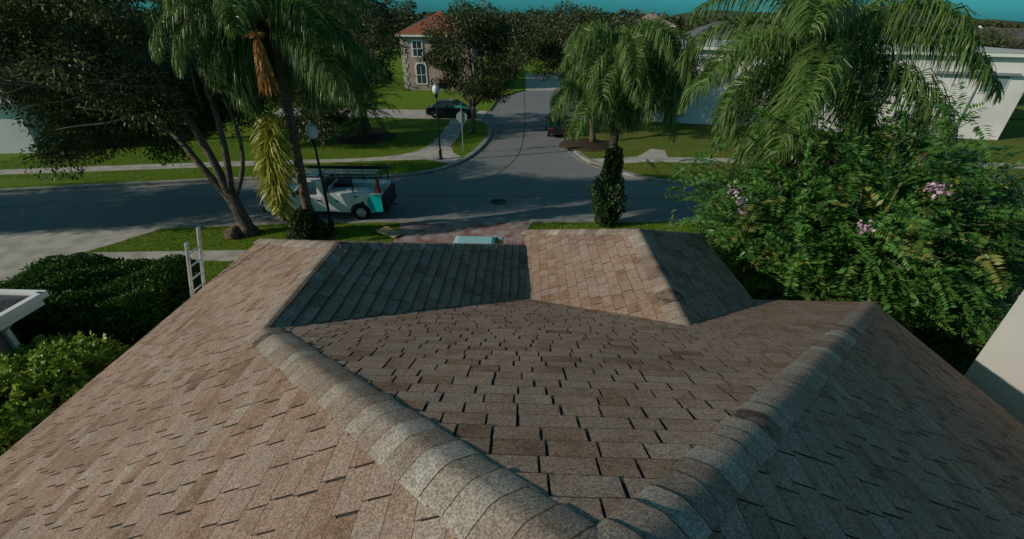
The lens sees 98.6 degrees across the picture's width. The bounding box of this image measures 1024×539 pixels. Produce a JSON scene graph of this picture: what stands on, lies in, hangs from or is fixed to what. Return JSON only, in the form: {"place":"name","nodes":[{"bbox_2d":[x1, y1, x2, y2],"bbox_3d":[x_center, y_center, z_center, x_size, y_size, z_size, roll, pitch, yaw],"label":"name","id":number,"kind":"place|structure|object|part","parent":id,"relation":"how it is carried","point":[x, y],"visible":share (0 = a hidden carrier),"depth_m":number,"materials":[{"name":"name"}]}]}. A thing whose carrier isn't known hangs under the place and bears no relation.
{"place":"outdoors","nodes":[
{"label":"outdoors","id":0,"kind":"place"},
{"bbox_2d":[0,228,162,282],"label":"neighbour driveway","id":1,"kind":"structure","parent":0,"point":[17,252],"depth_m":17.39,"materials":[{"name":"concrete"}]},
{"bbox_2d":[78,250,246,264],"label":"pavement","id":2,"kind":"structure","parent":0,"point":[223,255],"depth_m":16.76,"materials":[{"name":"concrete"}]},
{"bbox_2d":[0,119,465,174],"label":"pavement","id":3,"kind":"structure","parent":0,"point":[449,134],"depth_m":28.04,"materials":[{"name":"concrete"}]},
{"bbox_2d":[432,82,442,159],"bbox_3d":[-4.561,-9.107,27.162,0.430,4.650,0.423,1,30,1],"label":"street lamp","id":4,"kind":"object","parent":3,"relation":"on","point":[435,88],"visible":1,"depth_m":26.86,"materials":[{"name":"black metal"}]},
{"bbox_2d":[0,115,487,188],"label":"lawn","id":5,"kind":"structure","parent":0,"point":[416,129],"depth_m":28.90,"materials":[{"name":"green plant"}]},
{"bbox_2d":[0,50,143,153],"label":"white corner house","id":6,"kind":"structure","parent":5,"relation":"on","point":[13,139],"depth_m":28.02,"materials":[{"name":"paint"}]},
{"bbox_2d":[33,0,222,140],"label":"oak tree","id":7,"kind":"object","parent":5,"relation":"on","point":[157,19],"visible":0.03,"depth_m":27.27,"materials":[{"name":"green plant"}]},
{"bbox_2d":[266,73,370,145],"bbox_3d":[-13.163,-11.617,29.764,6.875,6.333,6.218,1,30,1],"label":"oak tree","id":8,"kind":"object","parent":5,"relation":"on","point":[324,129],"visible":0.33,"depth_m":29.54,"materials":[{"name":"green plant"}]},
{"bbox_2d":[290,0,409,129],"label":"oak tree","id":9,"kind":"object","parent":5,"relation":"on","point":[379,40],"visible":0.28,"depth_m":32.45,"materials":[{"name":"green plant"}]},
{"bbox_2d":[336,130,394,143],"bbox_3d":[-11.024,-10.039,33.240,4.400,0.120,4.400,1,30,1],"label":"mulch bed","id":10,"kind":"object","parent":5,"relation":"on","point":[375,136],"visible":0.84,"depth_m":32.76,"materials":[{"name":"brown soil"}]},
{"bbox_2d":[331,85,401,141],"bbox_3d":[-10.884,-11.667,32.172,5.657,4.050,5.712,1,30,1],"label":"date palm","id":11,"kind":"object","parent":10,"relation":"on","point":[365,131],"visible":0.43,"depth_m":32.14,"materials":[{"name":"green plant"}]},
{"bbox_2d":[455,102,466,151],"bbox_3d":[-3.314,-9.401,29.201,0.617,3.155,0.521,-21,36,-33],"label":"street sign","id":12,"kind":"object","parent":5,"relation":"on","point":[461,116],"visible":1,"depth_m":28.87,"materials":[{"name":"grey"}]},
{"bbox_2d":[417,0,531,133],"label":"oak tree","id":13,"kind":"object","parent":5,"relation":"on","point":[442,57],"visible":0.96,"depth_m":31.05,"materials":[{"name":"green plant"}]},
{"bbox_2d":[334,178,351,186],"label":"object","id":14,"kind":"object","parent":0,"point":[342,182],"visible":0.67,"depth_m":20.21,"materials":[{"name":"black"}]},
{"bbox_2d":[170,55,525,110],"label":"lawn","id":15,"kind":"structure","parent":0,"point":[417,99],"depth_m":51.76,"materials":[{"name":"green plant"}]},
{"bbox_2d":[43,4,288,80],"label":"wood","id":16,"kind":"object","parent":15,"relation":"on","point":[145,25],"depth_m":52.19,"materials":[{"name":"green plant"}]},
{"bbox_2d":[310,0,417,71],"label":"oak tree","id":17,"kind":"object","parent":15,"relation":"on","point":[400,15],"visible":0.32,"depth_m":63.13,"materials":[{"name":"green plant"}]},
{"bbox_2d":[395,11,477,89],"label":"tan house","id":18,"kind":"structure","parent":15,"relation":"on","point":[417,75],"depth_m":52.91,"materials":[{"name":"paint"}]},
{"bbox_2d":[411,40,422,56],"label":"window","id":19,"kind":"structure","parent":18,"relation":"in","point":[416,45],"depth_m":52.02,"materials":[{"name":"white glass"}]},
{"bbox_2d":[415,63,427,84],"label":"window","id":20,"kind":"structure","parent":18,"relation":"in","point":[421,70],"depth_m":53.47,"materials":[{"name":"white glass"}]},
{"bbox_2d":[447,0,525,76],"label":"oak tree","id":21,"kind":"object","parent":15,"relation":"on","point":[503,11],"visible":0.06,"depth_m":63.16,"materials":[{"name":"green plant"}]},
{"bbox_2d":[272,108,487,119],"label":"cross driveway","id":22,"kind":"structure","parent":0,"point":[419,114],"depth_m":41.45,"materials":[{"name":"concrete"}]},
{"bbox_2d":[425,99,477,118],"bbox_3d":[-5.481,-14.775,40.376,4.601,1.498,2.120,1,30,1],"label":"parked car","id":23,"kind":"object","parent":22,"relation":"on","point":[446,107],"visible":0.77,"depth_m":39.64,"materials":[{"name":"black paint"}]},
{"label":"window","id":24,"kind":"part","parent":23,"relation":"part of","materials":[{"name":"black glass"}]},
{"bbox_2d":[0,228,1023,538],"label":"hip roof house","id":25,"kind":"structure","parent":0,"point":[604,384],"depth_m":3.61,"materials":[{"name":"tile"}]},
{"bbox_2d":[0,90,1023,231],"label":"road","id":26,"kind":"structure","parent":0,"point":[566,178],"depth_m":22.60,"materials":[{"name":"grey asphalt"}]},
{"bbox_2d":[0,120,491,192],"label":"kerb","id":27,"kind":"structure","parent":26,"relation":"on","point":[480,146],"depth_m":24.19,"materials":[{"name":"concrete"}]},
{"bbox_2d":[0,121,496,194],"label":"gutter","id":28,"kind":"object","parent":26,"relation":"on","point":[486,145],"visible":0.66,"depth_m":24.17,"materials":[{"name":"concrete"}]},
{"bbox_2d":[262,163,396,219],"bbox_3d":[-8.308,-3.623,20.335,5.810,2.115,2.340,0,30,-1],"label":"work truck","id":29,"kind":"object","parent":26,"relation":"on","point":[366,203],"visible":0.62,"depth_m":19.65,"materials":[{"name":"white paint"}]},
{"bbox_3d":[-9.041,-2.933,19.641,1.200,0.660,0.036,0,30,-1],"label":"door","id":30,"kind":"part","parent":29,"relation":"part of","materials":[{"name":"white paint"}]},
{"bbox_3d":[-9.039,-3.979,20.126,1.400,0.590,1.800,0,30,-1],"label":"window","id":31,"kind":"part","parent":29,"relation":"part of","materials":[{"name":"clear glass"}]},
{"bbox_2d":[293,169,377,173],"bbox_3d":[-7.861,-4.367,19.612,3.700,0.070,0.410,0,30,-1],"label":"ladder","id":32,"kind":"object","parent":29,"relation":"on","point":[337,170],"visible":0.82,"depth_m":19.61,"materials":[{"name":"metal"}]},
{"bbox_3d":[-7.765,-2.978,19.565,0.850,0.700,0.033,0,30,-1],"label":"locker door","id":33,"kind":"part","parent":29,"relation":"part of","materials":[{"name":"white paint"}]},
{"bbox_2d":[307,165,387,168],"bbox_3d":[-7.559,-4.703,20.162,3.648,0.130,0.225,0,30,-1],"label":"pole bundle","id":34,"kind":"object","parent":29,"relation":"on","point":[343,167],"visible":1,"depth_m":20.09,"materials":[{"name":"black metal"}]},
{"bbox_3d":[-6.913,-3.160,19.467,0.710,0.270,0.033,0,30,-1],"label":"locker door","id":35,"kind":"part","parent":29,"relation":"part of","materials":[{"name":"white paint"}]},
{"bbox_2d":[332,187,380,189],"bbox_3d":[-7.000,-3.614,20.166,2.141,0.369,0.689,0,30,-1],"label":"pipe bundle","id":36,"kind":"object","parent":29,"relation":"in","point":[355,188],"visible":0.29,"depth_m":19.87,"materials":[{"name":"teal"}]},
{"bbox_2d":[373,178,382,192],"bbox_3d":[-5.963,-3.727,19.440,0.340,0.630,0.340,0,30,-1],"label":"traffic cone","id":37,"kind":"object","parent":29,"relation":"on","point":[376,187],"visible":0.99,"depth_m":19.41,"materials":[{"name":"orange plastic"}]},
{"bbox_2d":[0,195,684,207],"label":"road seam","id":38,"kind":"object","parent":26,"relation":"on","point":[264,197],"visible":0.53,"depth_m":22.43,"materials":[{"name":"grey asphalt"}]},
{"bbox_2d":[0,219,719,234],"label":"kerb","id":39,"kind":"structure","parent":26,"relation":"on","point":[325,221],"depth_m":19.61,"materials":[{"name":"concrete"}]},
{"bbox_2d":[491,199,505,204],"bbox_3d":[-0.686,-3.430,22.276,0.800,0.012,0.794,1,30,1],"label":"manhole cover","id":40,"kind":"object","parent":26,"relation":"on","point":[498,201],"visible":1,"depth_m":22.29,"materials":[{"name":"grey metal"}]},
{"bbox_2d":[472,94,524,183],"bbox_3d":[0.658,-13.708,40.221,2.180,0.014,36.531,4,30,5],"label":"road seam","id":41,"kind":"object","parent":26,"relation":"on","point":[519,151],"visible":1,"depth_m":30.73,"materials":[{"name":"grey asphalt"}]},
{"bbox_2d":[1,218,1018,231],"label":"gutter","id":42,"kind":"object","parent":26,"relation":"on","point":[373,219],"visible":0.15,"depth_m":20.32,"materials":[{"name":"concrete"}]},
{"bbox_2d":[545,112,571,135],"bbox_3d":[3.719,-11.841,35.518,2.120,1.498,4.601,1,30,1],"label":"parked car","id":43,"kind":"object","parent":26,"relation":"on","point":[557,129],"visible":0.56,"depth_m":33.73,"materials":[{"name":"black paint"}]},
{"bbox_3d":[3.716,-12.089,35.069,1.674,0.500,2.950,1,30,1],"label":"window","id":44,"kind":"part","parent":43,"relation":"part of","materials":[{"name":"black glass"}]},
{"bbox_2d":[561,135,1023,192],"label":"gutter","id":45,"kind":"object","parent":26,"relation":"on","point":[573,154],"visible":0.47,"depth_m":25.86,"materials":[{"name":"concrete"}]},
{"bbox_2d":[567,119,1023,190],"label":"kerb","id":46,"kind":"structure","parent":26,"relation":"on","point":[586,158],"depth_m":25.64,"materials":[{"name":"concrete"}]},
{"bbox_2d":[0,222,1023,374],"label":"lawn","id":47,"kind":"structure","parent":0,"point":[582,225],"depth_m":18.14,"materials":[{"name":"green plant"}]},
{"bbox_2d":[0,289,49,447],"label":"neighbour house","id":48,"kind":"structure","parent":47,"relation":"on","point":[16,305],"depth_m":8.84,"materials":[{"name":"beige paint"}]},
{"bbox_2d":[1,332,102,424],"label":"shrub","id":49,"kind":"object","parent":47,"relation":"on","point":[21,352],"visible":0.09,"depth_m":8.38,"materials":[{"name":"green plant"}]},
{"bbox_2d":[0,331,130,455],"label":"shrub","id":50,"kind":"object","parent":47,"relation":"on","point":[82,359],"visible":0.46,"depth_m":7.45,"materials":[{"name":"green plant"}]},
{"bbox_2d":[0,251,206,350],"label":"box hedge","id":51,"kind":"object","parent":47,"relation":"on","point":[127,306],"visible":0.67,"depth_m":10.71,"materials":[{"name":"green plant"}]},
{"bbox_2d":[0,0,280,237],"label":"oak tree","id":52,"kind":"object","parent":47,"relation":"on","point":[100,99],"visible":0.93,"depth_m":16.02,"materials":[{"name":"green plant"}]},
{"bbox_2d":[184,227,205,296],"bbox_3d":[-7.125,1.003,10.092,1.054,4.070,0.492,-4,30,-9],"label":"extension ladder","id":53,"kind":"object","parent":47,"relation":"on","point":[189,265],"visible":0.46,"depth_m":9.47,"materials":[{"name":"metal"}]},
{"bbox_2d":[224,225,240,239],"bbox_3d":[-11.483,-1.556,18.116,0.805,0.519,0.682,24,37,34],"label":"boulder","id":54,"kind":"object","parent":47,"relation":"on","point":[233,232],"visible":0.87,"depth_m":17.94,"materials":[{"name":"brown stone"}]},
{"bbox_2d":[142,0,391,220],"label":"queen palm","id":55,"kind":"object","parent":47,"relation":"on","point":[305,35],"visible":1,"depth_m":14.20,"materials":[{"name":"green plant"}]},
{"bbox_2d":[285,206,336,239],"bbox_3d":[-8.428,-1.864,17.943,1.908,1.461,1.941,20,35,30],"label":"ivy bush","id":56,"kind":"object","parent":55,"relation":"attached to","point":[307,224],"visible":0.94,"depth_m":17.55,"materials":[{"name":"green plant"}]},
{"bbox_2d":[306,120,336,231],"bbox_3d":[-7.577,-3.601,17.560,0.430,4.600,0.423,1,30,1],"label":"street lamp","id":57,"kind":"object","parent":47,"relation":"on","point":[311,131],"visible":0.95,"depth_m":17.07,"materials":[{"name":"black metal"}]},
{"bbox_2d":[393,222,530,243],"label":"paver driveway","id":58,"kind":"structure","parent":47,"relation":"on","point":[445,232],"depth_m":18.87,"materials":[{"name":"brick"}]},
{"bbox_2d":[453,235,503,243],"bbox_3d":[-1.267,-0.009,14.523,2.120,1.498,4.601,1,30,1],"label":"parked car","id":59,"kind":"object","parent":58,"relation":"on","point":[479,239],"visible":0.06,"depth_m":14.81,"materials":[{"name":"white paint"}]},
{"bbox_2d":[546,16,699,151],"bbox_3d":[4.087,-5.562,17.742,5.530,8.067,5.343,1,30,1],"label":"queen palm","id":60,"kind":"object","parent":47,"relation":"on","point":[623,66],"visible":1,"depth_m":15.64,"materials":[{"name":"green plant"}]},
{"bbox_2d":[588,146,627,227],"bbox_3d":[4.127,-3.496,18.852,1.747,3.555,1.684,1,30,1],"label":"ivy bush","id":61,"kind":"object","parent":60,"relation":"attached to","point":[608,195],"visible":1,"depth_m":18.59,"materials":[{"name":"green plant"}]},
{"bbox_2d":[646,82,1023,343],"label":"crape myrtle","id":62,"kind":"object","parent":47,"relation":"on","point":[922,241],"visible":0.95,"depth_m":10.01,"materials":[{"name":"green plant"}]},
{"bbox_2d":[671,0,1004,279],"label":"queen palm","id":63,"kind":"object","parent":47,"relation":"on","point":[814,67],"visible":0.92,"depth_m":10.94,"materials":[{"name":"green plant"}]},
{"bbox_2d":[896,317,990,375],"bbox_3d":[10.019,2.303,10.549,4.462,2.023,2.893,1,30,1],"label":"shrub","id":64,"kind":"object","parent":47,"relation":"on","point":[959,346],"visible":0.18,"depth_m":10.31,"materials":[{"name":"green plant"}]},
{"bbox_2d":[964,291,1023,424],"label":"neighbour house","id":65,"kind":"structure","parent":47,"relation":"on","point":[995,372],"depth_m":7.95,"materials":[{"name":"grey paint"}]},
{"bbox_2d":[41,0,1023,21],"label":"sky","id":66,"kind":"structure","parent":0,"point":[1010,10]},
{"bbox_2d":[525,74,560,90],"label":"end driveway","id":67,"kind":"structure","parent":0,"point":[532,83],"depth_m":61.15,"materials":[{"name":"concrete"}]},
{"bbox_2d":[552,59,567,86],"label":"lawn end","id":68,"kind":"structure","parent":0,"point":[561,74],"depth_m":70.93,"materials":[{"name":"green plant"}]},
{"bbox_2d":[510,2,603,67],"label":"oak tree","id":69,"kind":"object","parent":68,"relation":"on","point":[540,13],"visible":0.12,"depth_m":71.83,"materials":[{"name":"green plant"}]},
{"bbox_2d":[610,9,669,30],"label":"oak tree","id":70,"kind":"object","parent":68,"relation":"on","point":[629,22],"visible":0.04,"depth_m":66.52,"materials":[{"name":"green plant"}]},
{"bbox_2d":[677,21,745,37],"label":"grey roof house","id":71,"kind":"structure","parent":68,"relation":"on","point":[695,32],"depth_m":83.27,"materials":[{"name":"beige paint"}]},
{"bbox_2d":[979,25,1023,96],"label":"dark roof house","id":72,"kind":"structure","parent":68,"relation":"on","point":[1019,32],"depth_m":55.06,"materials":[{"name":"beige paint"}]},
{"bbox_2d":[145,10,1023,25],"bbox_3d":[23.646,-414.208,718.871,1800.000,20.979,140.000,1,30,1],"label":"hills","id":73,"kind":"structure","parent":0,"point":[684,15],"depth_m":676.77,"materials":[{"name":"plant"}]},
{"bbox_2d":[238,25,1023,125],"bbox_3d":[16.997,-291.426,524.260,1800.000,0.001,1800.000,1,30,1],"label":"ground","id":74,"kind":"structure","parent":0,"point":[1008,123],"depth_m":77.28,"materials":[{"name":"green plant"}]},
{"bbox_2d":[0,136,816,297],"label":"grass","id":75,"kind":"structure","parent":74,"relation":"on","point":[248,170],"depth_m":25.74,"materials":[{"name":"green plant"}]},
{"bbox_2d":[375,226,404,237],"bbox_3d":[-5.153,-1.581,18.582,1.150,0.050,0.620,19,34,28],"label":"plywood board","id":76,"kind":"object","parent":75,"relation":"on","point":[389,231],"visible":1,"depth_m":18.56,"materials":[{"name":"brown wood"}]},
{"bbox_2d":[54,10,1023,55],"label":"wood","id":77,"kind":"object","parent":74,"relation":"on","point":[620,21],"depth_m":101.12,"materials":[{"name":"green plant"}]},
{"bbox_2d":[115,7,1023,32],"bbox_3d":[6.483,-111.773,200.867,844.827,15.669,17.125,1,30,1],"label":"distant wood","id":78,"kind":"object","parent":74,"relation":"on","point":[676,21],"visible":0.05,"depth_m":196.04,"materials":[{"name":"green plant"}]},
{"bbox_2d":[633,13,675,30],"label":"tan roof house","id":79,"kind":"structure","parent":74,"relation":"on","point":[653,16],"depth_m":98.51,"materials":[{"name":"beige paint"}]},
{"bbox_2d":[648,39,1023,139],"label":"white house","id":80,"kind":"structure","parent":74,"relation":"on","point":[1009,64],"depth_m":33.75,"materials":[{"name":"paint"}]},
{"bbox_2d":[672,95,687,117],"bbox_3d":[14.324,-14.196,38.277,1.800,1.900,0.070,7,30,11],"label":"window","id":81,"kind":"structure","parent":80,"relation":"in","point":[680,116],"depth_m":38.40,"materials":[{"name":"grey glass"}]},
{"bbox_2d":[710,62,729,83],"bbox_3d":[17.280,-16.271,36.329,1.700,1.800,0.070,7,30,11],"label":"window","id":82,"kind":"structure","parent":80,"relation":"in","point":[715,62],"depth_m":36.49,"materials":[{"name":"grey glass"}]},
{"bbox_2d":[976,75,1011,93],"bbox_3d":[36.012,-13.837,32.885,1.700,1.300,0.070,7,30,11],"label":"window","id":83,"kind":"structure","parent":80,"relation":"in","point":[1005,80],"depth_m":32.69,"materials":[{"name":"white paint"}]},
{"bbox_2d":[571,119,1023,186],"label":"lawn","id":84,"kind":"structure","parent":0,"point":[689,138],"depth_m":32.70,"materials":[{"name":"green plant"}]},
{"bbox_2d":[559,138,609,151],"bbox_3d":[5.335,-9.062,31.880,3.800,0.120,3.800,1,30,1],"label":"tree bed","id":85,"kind":"object","parent":84,"relation":"on","point":[583,144],"visible":0.84,"depth_m":31.50,"materials":[{"name":"brown soil"}]},
{"bbox_2d":[508,0,622,141],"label":"oak tree","id":86,"kind":"object","parent":85,"relation":"on","point":[542,46],"visible":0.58,"depth_m":29.93,"materials":[{"name":"green plant"}]},
{"bbox_2d":[660,44,709,124],"bbox_3d":[13.405,-15.459,36.756,6.348,6.528,5.938,1,30,1],"label":"oak tree","id":87,"kind":"object","parent":84,"relation":"on","point":[702,59],"visible":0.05,"depth_m":35.43,"materials":[{"name":"green plant"}]},
{"bbox_2d":[586,149,1023,168],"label":"pavement","id":88,"kind":"structure","parent":0,"point":[652,155],"depth_m":28.84,"materials":[{"name":"concrete"}]},
{"bbox_2d":[630,97,1023,119],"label":"lawn","id":89,"kind":"structure","parent":0,"point":[1017,113],"depth_m":45.27,"materials":[{"name":"green plant"}]},
{"bbox_2d":[726,18,789,39],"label":"olive tree","id":90,"kind":"object","parent":89,"relation":"on","point":[746,30],"depth_m":47.31,"materials":[{"name":"green plant"}]},
{"bbox_2d":[710,6,1023,49],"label":"brown roof house","id":91,"kind":"structure","parent":89,"relation":"on","point":[953,21],"depth_m":47.54,"materials":[{"name":"beige paint"}]},
{"bbox_2d":[924,22,1023,49],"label":"olive tree","id":92,"kind":"object","parent":89,"relation":"on","point":[990,41],"visible":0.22,"depth_m":44.01,"materials":[{"name":"green plant"}]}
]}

